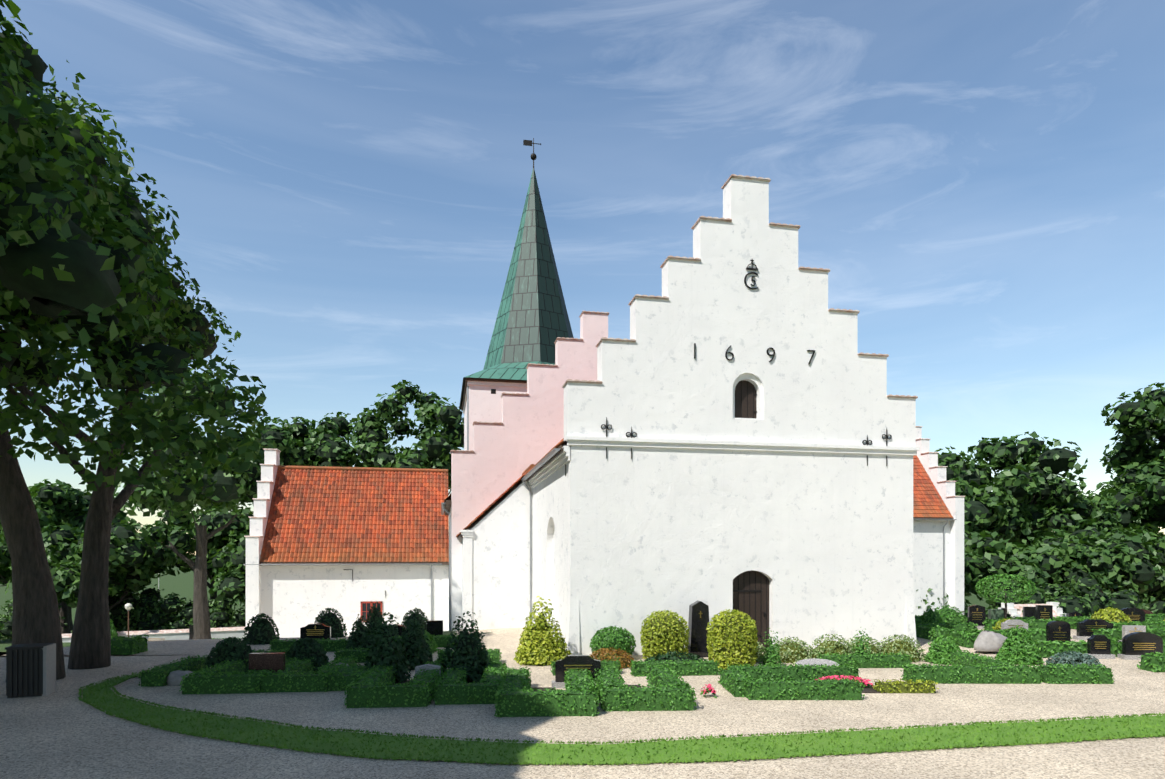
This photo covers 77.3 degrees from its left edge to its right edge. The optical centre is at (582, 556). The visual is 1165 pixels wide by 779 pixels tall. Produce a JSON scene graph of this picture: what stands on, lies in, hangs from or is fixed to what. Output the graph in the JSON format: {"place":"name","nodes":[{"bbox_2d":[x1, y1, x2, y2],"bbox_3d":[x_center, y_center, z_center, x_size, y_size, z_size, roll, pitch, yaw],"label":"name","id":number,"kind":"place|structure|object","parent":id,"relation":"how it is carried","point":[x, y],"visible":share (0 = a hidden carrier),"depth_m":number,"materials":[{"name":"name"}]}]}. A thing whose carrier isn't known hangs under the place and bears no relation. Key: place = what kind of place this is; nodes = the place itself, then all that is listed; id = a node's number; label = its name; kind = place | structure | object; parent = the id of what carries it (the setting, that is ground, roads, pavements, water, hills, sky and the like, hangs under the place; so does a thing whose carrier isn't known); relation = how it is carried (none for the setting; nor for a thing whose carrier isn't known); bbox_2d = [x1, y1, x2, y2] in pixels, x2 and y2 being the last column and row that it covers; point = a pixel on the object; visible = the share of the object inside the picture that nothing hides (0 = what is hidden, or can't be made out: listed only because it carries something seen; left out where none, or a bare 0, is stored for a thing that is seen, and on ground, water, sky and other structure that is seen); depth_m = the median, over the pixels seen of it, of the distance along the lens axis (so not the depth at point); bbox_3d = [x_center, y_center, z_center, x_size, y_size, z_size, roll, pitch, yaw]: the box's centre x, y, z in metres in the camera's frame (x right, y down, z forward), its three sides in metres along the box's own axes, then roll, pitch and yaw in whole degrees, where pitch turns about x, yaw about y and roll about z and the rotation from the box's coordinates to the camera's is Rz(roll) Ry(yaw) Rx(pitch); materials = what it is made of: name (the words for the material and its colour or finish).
{"place":"outdoors","nodes":[
{"label":"outdoors","id":0,"kind":"place"},
{"bbox_2d":[378,624,407,636],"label":"bush","id":1,"kind":"object","parent":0,"point":[399,627],"visible":0.08,"depth_m":22.97,"materials":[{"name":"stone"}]},
{"bbox_2d":[0,566,1149,651],"bbox_3d":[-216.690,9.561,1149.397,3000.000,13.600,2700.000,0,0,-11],"label":"hedge","id":2,"kind":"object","parent":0,"point":[181,584],"depth_m":318.48,"materials":[{"name":"green plant"}]},
{"bbox_2d":[0,483,90,585],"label":"tree","id":3,"kind":"object","parent":2,"relation":"on","point":[4,568],"visible":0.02,"depth_m":77.99,"materials":[{"name":"green plant"}]},
{"bbox_2d":[0,60,106,249],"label":"chestnut tree","id":4,"kind":"object","parent":2,"relation":"on","point":[24,106],"visible":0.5,"depth_m":9.17,"materials":[{"name":"green plant"}]},
{"bbox_2d":[0,479,136,633],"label":"tree","id":5,"kind":"object","parent":2,"relation":"on","point":[55,504],"visible":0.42,"depth_m":67.53,"materials":[{"name":"green plant"}]},
{"bbox_2d":[0,530,149,630],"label":"tree","id":6,"kind":"object","parent":2,"relation":"on","point":[7,576],"visible":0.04,"depth_m":97.10,"materials":[{"name":"green plant"}]},
{"bbox_2d":[5,520,160,609],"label":"tree","id":7,"kind":"object","parent":2,"relation":"on","point":[128,553],"visible":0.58,"depth_m":60.57,"materials":[{"name":"green plant"}]},
{"bbox_2d":[110,619,117,637],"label":"bush","id":8,"kind":"object","parent":2,"relation":"on","point":[113,631],"visible":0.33,"depth_m":57.86,"materials":[{"name":"green plant"}]},
{"bbox_2d":[0,15,240,669],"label":"chestnut tree","id":9,"kind":"object","parent":2,"relation":"on","point":[90,646],"visible":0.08,"depth_m":18.01,"materials":[{"name":"green plant"}]},
{"bbox_2d":[124,603,132,635],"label":"lamp post","id":10,"kind":"object","parent":2,"relation":"on","point":[128,606],"visible":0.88,"depth_m":58.23,"materials":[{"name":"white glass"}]},
{"bbox_2d":[0,0,267,681],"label":"chestnut tree","id":11,"kind":"object","parent":2,"relation":"on","point":[83,293],"visible":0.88,"depth_m":14.83,"materials":[{"name":"green plant"}]},
{"bbox_2d":[62,627,245,641],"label":"yard wall","id":12,"kind":"structure","parent":2,"relation":"on","point":[218,633],"depth_m":60.29,"materials":[{"name":"paint"}]},
{"bbox_2d":[109,367,273,638],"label":"tree","id":13,"kind":"object","parent":2,"relation":"on","point":[233,490],"visible":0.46,"depth_m":43.47,"materials":[{"name":"green plant"}]},
{"bbox_2d":[189,625,193,639],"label":"post","id":14,"kind":"object","parent":2,"relation":"on","point":[191,632],"visible":0.15,"depth_m":59.26,"materials":[{"name":"stone"}]},
{"bbox_2d":[136,501,253,602],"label":"tree","id":15,"kind":"object","parent":2,"relation":"on","point":[162,532],"visible":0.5,"depth_m":66.84,"materials":[{"name":"green plant"}]},
{"bbox_2d":[208,527,249,606],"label":"tree","id":16,"kind":"object","parent":2,"relation":"on","point":[232,585],"visible":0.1,"depth_m":64.75,"materials":[{"name":"green plant"}]},
{"bbox_2d":[245,412,361,466],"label":"tree","id":17,"kind":"object","parent":2,"relation":"on","point":[297,443],"visible":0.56,"depth_m":67.57,"materials":[{"name":"green plant"}]},
{"bbox_2d":[345,380,463,494],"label":"tree","id":18,"kind":"object","parent":2,"relation":"on","point":[371,435],"visible":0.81,"depth_m":67.62,"materials":[{"name":"green plant"}]},
{"bbox_2d":[0,572,1164,640],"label":"boundary shrubbery","id":19,"kind":"object","parent":2,"relation":"on","point":[152,610],"visible":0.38,"depth_m":62.44,"materials":[{"name":"green plant"}]},
{"bbox_2d":[246,178,963,655],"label":"church walls","id":20,"kind":"structure","parent":2,"relation":"on","point":[798,492],"depth_m":21.22,"materials":[{"name":"white paint"}]},
{"bbox_2d":[459,138,573,409],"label":"church spire","id":21,"kind":"structure","parent":20,"relation":"on","point":[532,323],"depth_m":42.25,"materials":[{"name":"green metal"}]},
{"bbox_2d":[244,174,965,537],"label":"church gable copings","id":22,"kind":"object","parent":20,"relation":"on","point":[668,298],"visible":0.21,"depth_m":21.24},
{"bbox_2d":[259,438,952,561],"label":"church roof tiles","id":23,"kind":"object","parent":20,"relation":"on","point":[340,514],"visible":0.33,"depth_m":39.73,"materials":[{"name":"tile"}]},
{"bbox_2d":[744,272,757,288],"bbox_3d":[4.849,-7.912,20.912,0.432,0.482,0.040,0,0,-11],"label":"letter","id":24,"kind":"object","parent":20,"relation":"attached to","point":[747,286],"visible":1,"depth_m":20.89,"materials":[{"name":"black metal"}]},
{"bbox_2d":[746,259,757,270],"bbox_3d":[4.872,-8.379,20.912,0.360,0.320,0.052,0,0,-11],"label":"crown emblem","id":25,"kind":"object","parent":20,"relation":"attached to","point":[752,268],"visible":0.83,"depth_m":20.90,"materials":[{"name":"black metal"}]},
{"bbox_2d":[767,347,774,361],"bbox_3d":[5.439,-5.807,21.028,0.248,0.425,0.040,0,0,-11],"label":"number nine","id":26,"kind":"object","parent":20,"relation":"attached to","point":[773,354],"visible":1,"depth_m":21.02,"materials":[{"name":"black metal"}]},
{"bbox_2d":[938,457,1017,541],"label":"tree","id":27,"kind":"object","parent":2,"relation":"on","point":[979,506],"visible":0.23,"depth_m":58.35,"materials":[{"name":"green plant"}]},
{"bbox_2d":[935,431,1089,544],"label":"tree","id":28,"kind":"object","parent":2,"relation":"on","point":[1030,480],"visible":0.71,"depth_m":60.06,"materials":[{"name":"green plant"}]},
{"bbox_2d":[964,530,1076,606],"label":"tree","id":29,"kind":"object","parent":2,"relation":"on","point":[985,555],"visible":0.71,"depth_m":50.76,"materials":[{"name":"green plant"}]},
{"bbox_2d":[998,602,1065,617],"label":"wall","id":30,"kind":"structure","parent":2,"relation":"on","point":[1012,608],"depth_m":43.93,"materials":[{"name":"paint"}]},
{"bbox_2d":[1009,490,1131,547],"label":"tree","id":31,"kind":"object","parent":2,"relation":"on","point":[1089,508],"visible":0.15,"depth_m":62.99,"materials":[{"name":"green plant"}]},
{"bbox_2d":[1027,518,1164,600],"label":"tree","id":32,"kind":"object","parent":2,"relation":"on","point":[1135,557],"visible":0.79,"depth_m":50.49,"materials":[{"name":"green plant"}]},
{"bbox_2d":[1086,382,1164,528],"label":"tree","id":33,"kind":"object","parent":2,"relation":"on","point":[1136,460],"visible":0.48,"depth_m":69.49,"materials":[{"name":"green plant"}]},
{"bbox_2d":[1086,485,1164,593],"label":"tree","id":34,"kind":"object","parent":2,"relation":"on","point":[1131,509],"visible":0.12,"depth_m":64.92,"materials":[{"name":"green plant"}]},
{"bbox_2d":[1136,590,1164,604],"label":"bush","id":35,"kind":"object","parent":2,"relation":"on","point":[1160,598],"visible":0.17,"depth_m":53.68,"materials":[{"name":"green plant"}]},
{"bbox_2d":[0,638,1164,778],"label":"gravel road","id":36,"kind":"structure","parent":0,"point":[62,731],"depth_m":9.80,"materials":[{"name":"beige gravel"}]},
{"bbox_2d":[5,643,55,697],"bbox_3d":[-10.960,2.266,14.476,0.670,0.990,0.620,0,0,-21],"label":"litter bin","id":37,"kind":"object","parent":36,"relation":"on","point":[30,670],"visible":1,"depth_m":14.23,"materials":[{"name":"black metal"}]},
{"bbox_2d":[0,0,1164,554],"label":"sky","id":38,"kind":"structure","parent":0,"point":[346,182],"materials":[{"name":"blue"}]},
{"bbox_2d":[243,378,956,649],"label":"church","id":39,"kind":"structure","parent":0,"point":[751,593],"depth_m":21.27,"materials":[{"name":"brown wood"}]},
{"bbox_2d":[78,670,1164,764],"bbox_3d":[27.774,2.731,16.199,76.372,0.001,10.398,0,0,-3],"label":"grass strip","id":40,"kind":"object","parent":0,"point":[721,748],"visible":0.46,"depth_m":10.72,"materials":[{"name":"green plant"}]},
{"bbox_2d":[114,628,1164,743],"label":"gravel yard","id":41,"kind":"structure","parent":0,"point":[1133,688],"depth_m":13.08,"materials":[{"name":"beige gravel"}]},
{"bbox_2d":[166,670,194,685],"bbox_3d":[-8.608,2.621,15.652,0.602,0.360,0.423,0,0,-11],"label":"boulder","id":42,"kind":"object","parent":41,"relation":"on","point":[174,678],"visible":0.62,"depth_m":15.48,"materials":[{"name":"stone"}]},
{"bbox_2d":[205,636,253,672],"bbox_3d":[-8.241,2.338,17.101,1.167,0.904,1.182,0,0,-11],"label":"bush","id":43,"kind":"object","parent":41,"relation":"on","point":[229,648],"visible":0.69,"depth_m":16.83,"materials":[{"name":"green plant"}]},
{"bbox_2d":[242,613,279,644],"bbox_3d":[-10.178,2.302,23.088,1.141,1.004,1.131,0,0,-11],"label":"bush","id":44,"kind":"object","parent":41,"relation":"on","point":[260,630],"visible":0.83,"depth_m":22.80,"materials":[{"name":"green plant"}]},
{"bbox_2d":[249,652,284,672],"bbox_3d":[-6.695,2.426,15.462,0.860,0.730,0.300,0,0,-5],"label":"gravestone","id":45,"kind":"object","parent":41,"relation":"on","point":[275,662],"visible":0.31,"depth_m":15.39,"materials":[{"name":"stone"}]},
{"bbox_2d":[286,637,328,672],"bbox_3d":[-6.634,2.369,17.514,1.070,0.837,1.088,0,0,-11],"label":"bush","id":46,"kind":"object","parent":41,"relation":"on","point":[305,649],"visible":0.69,"depth_m":17.30,"materials":[{"name":"green plant"}]},
{"bbox_2d":[300,624,333,639],"bbox_3d":[-8.433,2.470,23.019,1.060,0.650,0.290,0,0,-8],"label":"gravestone","id":47,"kind":"object","parent":41,"relation":"on","point":[317,631],"visible":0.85,"depth_m":22.95,"materials":[{"name":"stone"}]},
{"bbox_2d":[314,608,347,637],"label":"bush","id":48,"kind":"object","parent":41,"relation":"on","point":[333,621],"visible":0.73,"depth_m":25.63,"materials":[{"name":"green plant"}]},
{"bbox_2d":[345,614,370,649],"bbox_3d":[-6.406,2.220,20.985,0.809,1.110,0.827,0,0,-11],"label":"yew cone","id":49,"kind":"object","parent":41,"relation":"on","point":[358,634],"visible":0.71,"depth_m":20.81,"materials":[{"name":"green plant"}]},
{"bbox_2d":[365,601,384,632],"bbox_3d":[-7.021,2.186,24.721,0.935,1.293,0.913,0,0,-11],"label":"yew cone","id":50,"kind":"object","parent":41,"relation":"on","point":[372,620],"visible":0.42,"depth_m":24.56,"materials":[{"name":"green plant"}]},
{"bbox_2d":[364,612,410,682],"bbox_3d":[-4.328,1.999,16.096,1.101,1.558,1.100,0,0,-11],"label":"dark conifer","id":51,"kind":"object","parent":41,"relation":"on","point":[383,652],"visible":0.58,"depth_m":15.87,"materials":[{"name":"green plant"}]},
{"bbox_2d":[401,607,427,633],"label":"bush","id":52,"kind":"object","parent":41,"relation":"on","point":[421,619],"visible":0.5,"depth_m":25.74,"materials":[{"name":"green plant"}]},
{"bbox_2d":[397,617,432,669],"bbox_3d":[-4.184,2.138,17.943,1.079,1.267,1.090,0,0,-11],"label":"dark conifer","id":53,"kind":"object","parent":41,"relation":"on","point":[417,650],"visible":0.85,"depth_m":17.75,"materials":[{"name":"green plant"}]},
{"bbox_2d":[409,630,438,653],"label":"bush","id":54,"kind":"object","parent":41,"relation":"on","point":[431,642],"visible":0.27,"depth_m":20.61,"materials":[{"name":"green plant"}]},
{"bbox_2d":[415,664,440,681],"bbox_3d":[-3.254,2.521,15.322,0.550,0.480,0.200,0,0,-5],"label":"gravestone","id":55,"kind":"object","parent":41,"relation":"on","point":[429,667],"visible":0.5,"depth_m":15.23,"materials":[{"name":"stone"}]},
{"bbox_2d":[427,620,442,635],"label":"gravestone","id":56,"kind":"object","parent":41,"relation":"on","point":[435,627],"visible":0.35,"depth_m":22.98,"materials":[{"name":"stone"}]},
{"bbox_2d":[440,611,490,682],"bbox_3d":[-2.561,1.996,16.086,1.329,1.571,1.258,0,0,-11],"label":"dark conifer","id":57,"kind":"object","parent":41,"relation":"on","point":[470,657],"visible":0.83,"depth_m":15.85,"materials":[{"name":"green plant"}]},
{"bbox_2d":[514,596,571,665],"bbox_3d":[-1.020,1.896,18.912,1.527,1.744,1.506,0,0,-11],"label":"golden conifer","id":58,"kind":"object","parent":41,"relation":"on","point":[540,644],"visible":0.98,"depth_m":18.51,"materials":[{"name":"yellow plant"}]},
{"bbox_2d":[552,655,600,687],"bbox_3d":[-0.096,2.441,15.330,1.110,0.700,0.300,0,0,-3],"label":"gravestone","id":59,"kind":"object","parent":41,"relation":"on","point":[573,662],"visible":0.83,"depth_m":15.25,"materials":[{"name":"stone"}]},
{"bbox_2d":[590,647,633,668],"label":"berberis shrub","id":60,"kind":"object","parent":41,"relation":"on","point":[610,654],"visible":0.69,"depth_m":17.94,"materials":[{"name":"orange plant"}]},
{"bbox_2d":[590,626,635,658],"bbox_3d":[0.810,2.334,19.519,1.267,0.930,1.255,0,0,-11],"label":"bush","id":61,"kind":"object","parent":41,"relation":"on","point":[615,638],"visible":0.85,"depth_m":19.18,"materials":[{"name":"green plant"}]},
{"bbox_2d":[111,614,1164,716],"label":"hedges","id":62,"kind":"object","parent":41,"relation":"on","point":[510,693],"visible":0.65,"depth_m":15.23,"materials":[{"name":"green plant"}]},
{"bbox_2d":[393,680,886,692],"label":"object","id":63,"kind":"object","parent":41,"relation":"on","point":[868,690],"visible":0.06,"depth_m":15.07,"materials":[{"name":"red plant"}]},
{"bbox_2d":[815,675,872,687],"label":"begonia flowers","id":64,"kind":"object","parent":63,"relation":"on","point":[866,683],"visible":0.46,"depth_m":15.26,"materials":[{"name":"pink plant"}]},
{"bbox_2d":[640,610,689,658],"bbox_3d":[2.206,2.099,19.451,1.344,1.352,1.231,0,0,-11],"label":"bush","id":65,"kind":"object","parent":41,"relation":"on","point":[662,632],"visible":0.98,"depth_m":19.09,"materials":[{"name":"yellow plant"}]},
{"bbox_2d":[645,651,705,661],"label":"juniper shrub","id":66,"kind":"object","parent":41,"relation":"on","point":[667,656],"visible":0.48,"depth_m":18.01,"materials":[{"name":"green plant"}]},
{"bbox_2d":[688,600,713,657],"bbox_3d":[3.206,2.006,20.055,0.720,1.550,0.520,0,0,-8],"label":"gravestone","id":67,"kind":"object","parent":41,"relation":"on","point":[698,621],"visible":0.77,"depth_m":19.90,"materials":[{"name":"black stone"}]},
{"bbox_2d":[700,684,716,697],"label":"flowers","id":68,"kind":"object","parent":41,"relation":"on","point":[709,688],"visible":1,"depth_m":14.21,"materials":[{"name":"pink plant"}]},
{"bbox_2d":[706,609,757,669],"bbox_3d":[3.682,2.029,17.904,1.266,1.473,1.195,0,0,-11],"label":"bush","id":69,"kind":"object","parent":41,"relation":"on","point":[731,634],"visible":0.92,"depth_m":17.53,"materials":[{"name":"yellow plant"}]},
{"bbox_2d":[752,642,765,661],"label":"variegated shrub","id":70,"kind":"object","parent":41,"relation":"on","point":[758,652],"visible":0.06,"depth_m":18.97,"materials":[{"name":"green plant"}]},
{"bbox_2d":[759,628,781,665],"bbox_3d":[4.695,2.276,18.163,0.584,0.970,0.568,0,0,-11],"label":"slim conifer","id":71,"kind":"object","parent":41,"relation":"on","point":[770,656],"visible":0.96,"depth_m":18.08,"materials":[{"name":"green plant"}]},
{"bbox_2d":[773,636,812,662],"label":"variegated shrub","id":72,"kind":"object","parent":41,"relation":"on","point":[792,651],"visible":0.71,"depth_m":18.85,"materials":[{"name":"green plant"}]},
{"bbox_2d":[796,658,838,665],"bbox_3d":[5.282,2.576,16.299,1.000,0.490,0.712,0,0,0],"label":"boulder","id":73,"kind":"object","parent":41,"relation":"on","point":[814,661],"visible":0.17,"depth_m":16.46,"materials":[{"name":"stone"}]},
{"bbox_2d":[808,634,855,658],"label":"variegated shrub","id":74,"kind":"object","parent":41,"relation":"on","point":[830,646],"visible":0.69,"depth_m":18.80,"materials":[{"name":"green plant"}]},
{"bbox_2d":[851,627,871,656],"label":"bush","id":75,"kind":"object","parent":41,"relation":"on","point":[860,650],"visible":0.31,"depth_m":18.26,"materials":[{"name":"green plant"}]},
{"bbox_2d":[843,636,883,653],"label":"variegated shrub","id":76,"kind":"object","parent":41,"relation":"on","point":[874,648],"visible":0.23,"depth_m":19.22,"materials":[{"name":"green plant"}]},
{"bbox_2d":[878,634,925,661],"bbox_3d":[8.401,2.419,19.286,1.411,0.711,1.169,0,0,-11],"label":"variegated shrub","id":77,"kind":"object","parent":41,"relation":"on","point":[902,646],"visible":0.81,"depth_m":19.05,"materials":[{"name":"green plant"}]},
{"bbox_2d":[872,678,938,693],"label":"low hedge","id":78,"kind":"object","parent":41,"relation":"on","point":[901,687],"visible":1,"depth_m":14.65,"materials":[{"name":"yellow plant"}]},
{"bbox_2d":[919,605,941,623],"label":"cone shrub","id":79,"kind":"object","parent":41,"relation":"on","point":[928,616],"visible":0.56,"depth_m":26.98,"materials":[{"name":"green plant"}]},
{"bbox_2d":[928,623,944,648],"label":"bush","id":80,"kind":"object","parent":41,"relation":"on","point":[934,636],"visible":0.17,"depth_m":20.96,"materials":[{"name":"green plant"}]},
{"bbox_2d":[923,634,960,664],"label":"cone shrub","id":81,"kind":"object","parent":41,"relation":"on","point":[936,654],"visible":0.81,"depth_m":18.71,"materials":[{"name":"green plant"}]},
{"bbox_2d":[933,605,961,616],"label":"ball shrub","id":82,"kind":"object","parent":41,"relation":"on","point":[945,610],"visible":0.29,"depth_m":30.39,"materials":[{"name":"green plant"}]},
{"bbox_2d":[967,605,985,628],"bbox_3d":[15.000,2.326,27.720,0.780,0.950,0.280,0,0,6],"label":"gravestone","id":83,"kind":"object","parent":41,"relation":"on","point":[976,614],"visible":0.85,"depth_m":27.65,"materials":[{"name":"stone"}]},
{"bbox_2d":[974,630,1006,651],"bbox_3d":[11.606,2.399,20.722,1.059,0.561,0.738,0,0,-11],"label":"boulder","id":84,"kind":"object","parent":41,"relation":"on","point":[988,641],"visible":0.9,"depth_m":20.47,"materials":[{"name":"stone"}]},
{"bbox_2d":[988,609,1003,620],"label":"gravestone","id":85,"kind":"object","parent":41,"relation":"on","point":[993,614],"visible":0.51,"depth_m":29.69,"materials":[{"name":"grey stone"}]},
{"bbox_2d":[992,618,1013,629],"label":"golden shrub","id":86,"kind":"object","parent":41,"relation":"on","point":[997,626],"visible":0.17,"depth_m":25.15,"materials":[{"name":"yellow plant"}]},
{"bbox_2d":[975,574,1036,618],"bbox_3d":[16.568,1.744,28.546,2.262,2.136,1.866,0,0,-11],"label":"tree","id":87,"kind":"object","parent":41,"relation":"on","point":[1005,593],"visible":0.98,"depth_m":28.30,"materials":[{"name":"green plant"}]},
{"bbox_2d":[1001,620,1027,629],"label":"gravestone","id":88,"kind":"object","parent":41,"relation":"on","point":[1008,624],"visible":0.44,"depth_m":24.39,"materials":[{"name":"stone"}]},
{"bbox_2d":[995,625,1044,664],"bbox_3d":[11.310,2.287,18.833,1.129,0.986,1.118,0,0,-11],"label":"cone shrub","id":89,"kind":"object","parent":41,"relation":"on","point":[1018,648],"visible":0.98,"depth_m":18.61,"materials":[{"name":"green plant"}]},
{"bbox_2d":[1023,607,1035,617],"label":"gravestone","id":90,"kind":"object","parent":41,"relation":"on","point":[1030,612],"visible":0.25,"depth_m":31.70,"materials":[{"name":"stone"}]},
{"bbox_2d":[1036,605,1052,620],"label":"gravestone","id":91,"kind":"object","parent":41,"relation":"on","point":[1044,611],"visible":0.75,"depth_m":28.11,"materials":[{"name":"stone"}]},
{"bbox_2d":[1046,621,1070,641],"bbox_3d":[13.760,2.330,21.057,0.760,0.922,0.280,0,0,3],"label":"gravestone","id":92,"kind":"object","parent":41,"relation":"on","point":[1058,631],"visible":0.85,"depth_m":20.99,"materials":[{"name":"stone"}]},
{"bbox_2d":[1044,651,1100,665],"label":"bush","id":93,"kind":"object","parent":41,"relation":"on","point":[1077,658],"visible":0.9,"depth_m":17.79,"materials":[{"name":"teal plant"}]},
{"bbox_2d":[1067,612,1081,617],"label":"gravestone","id":94,"kind":"object","parent":41,"relation":"on","point":[1072,614],"visible":0.31,"depth_m":33.31,"materials":[{"name":"stone"}]},
{"bbox_2d":[1073,619,1112,639],"bbox_3d":[16.899,2.441,24.017,1.210,0.700,0.300,0,0,6],"label":"gravestone","id":95,"kind":"object","parent":41,"relation":"on","point":[1084,631],"visible":0.73,"depth_m":23.96,"materials":[{"name":"stone"}]},
{"bbox_2d":[1084,635,1114,658],"bbox_3d":[13.934,2.459,19.647,0.664,0.663,0.290,0,0,6],"label":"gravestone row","id":96,"kind":"object","parent":41,"relation":"on","point":[1098,646],"visible":0.92,"depth_m":19.57,"materials":[{"name":"black stone"}]},
{"bbox_2d":[1090,607,1131,622],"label":"golden shrub","id":97,"kind":"object","parent":41,"relation":"on","point":[1110,614],"visible":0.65,"depth_m":28.00,"materials":[{"name":"yellow plant"}]},
{"bbox_2d":[1118,625,1145,642],"bbox_3d":[17.226,2.481,22.748,0.772,0.620,0.290,0,0,4],"label":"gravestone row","id":98,"kind":"object","parent":41,"relation":"on","point":[1127,629],"visible":0.52,"depth_m":22.69,"materials":[{"name":"grey stone"}]},
{"bbox_2d":[1120,607,1144,622],"bbox_3d":[21.477,2.404,28.496,1.048,0.777,0.290,0,0,9],"label":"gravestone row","id":99,"kind":"object","parent":41,"relation":"on","point":[1135,614],"visible":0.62,"depth_m":28.41,"materials":[{"name":"black stone"}]},
{"bbox_2d":[1117,632,1162,659],"bbox_3d":[14.970,2.413,19.469,1.092,0.755,0.290,0,0,5],"label":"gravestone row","id":100,"kind":"object","parent":41,"relation":"on","point":[1135,645],"visible":0.94,"depth_m":19.40,"materials":[{"name":"black stone"}]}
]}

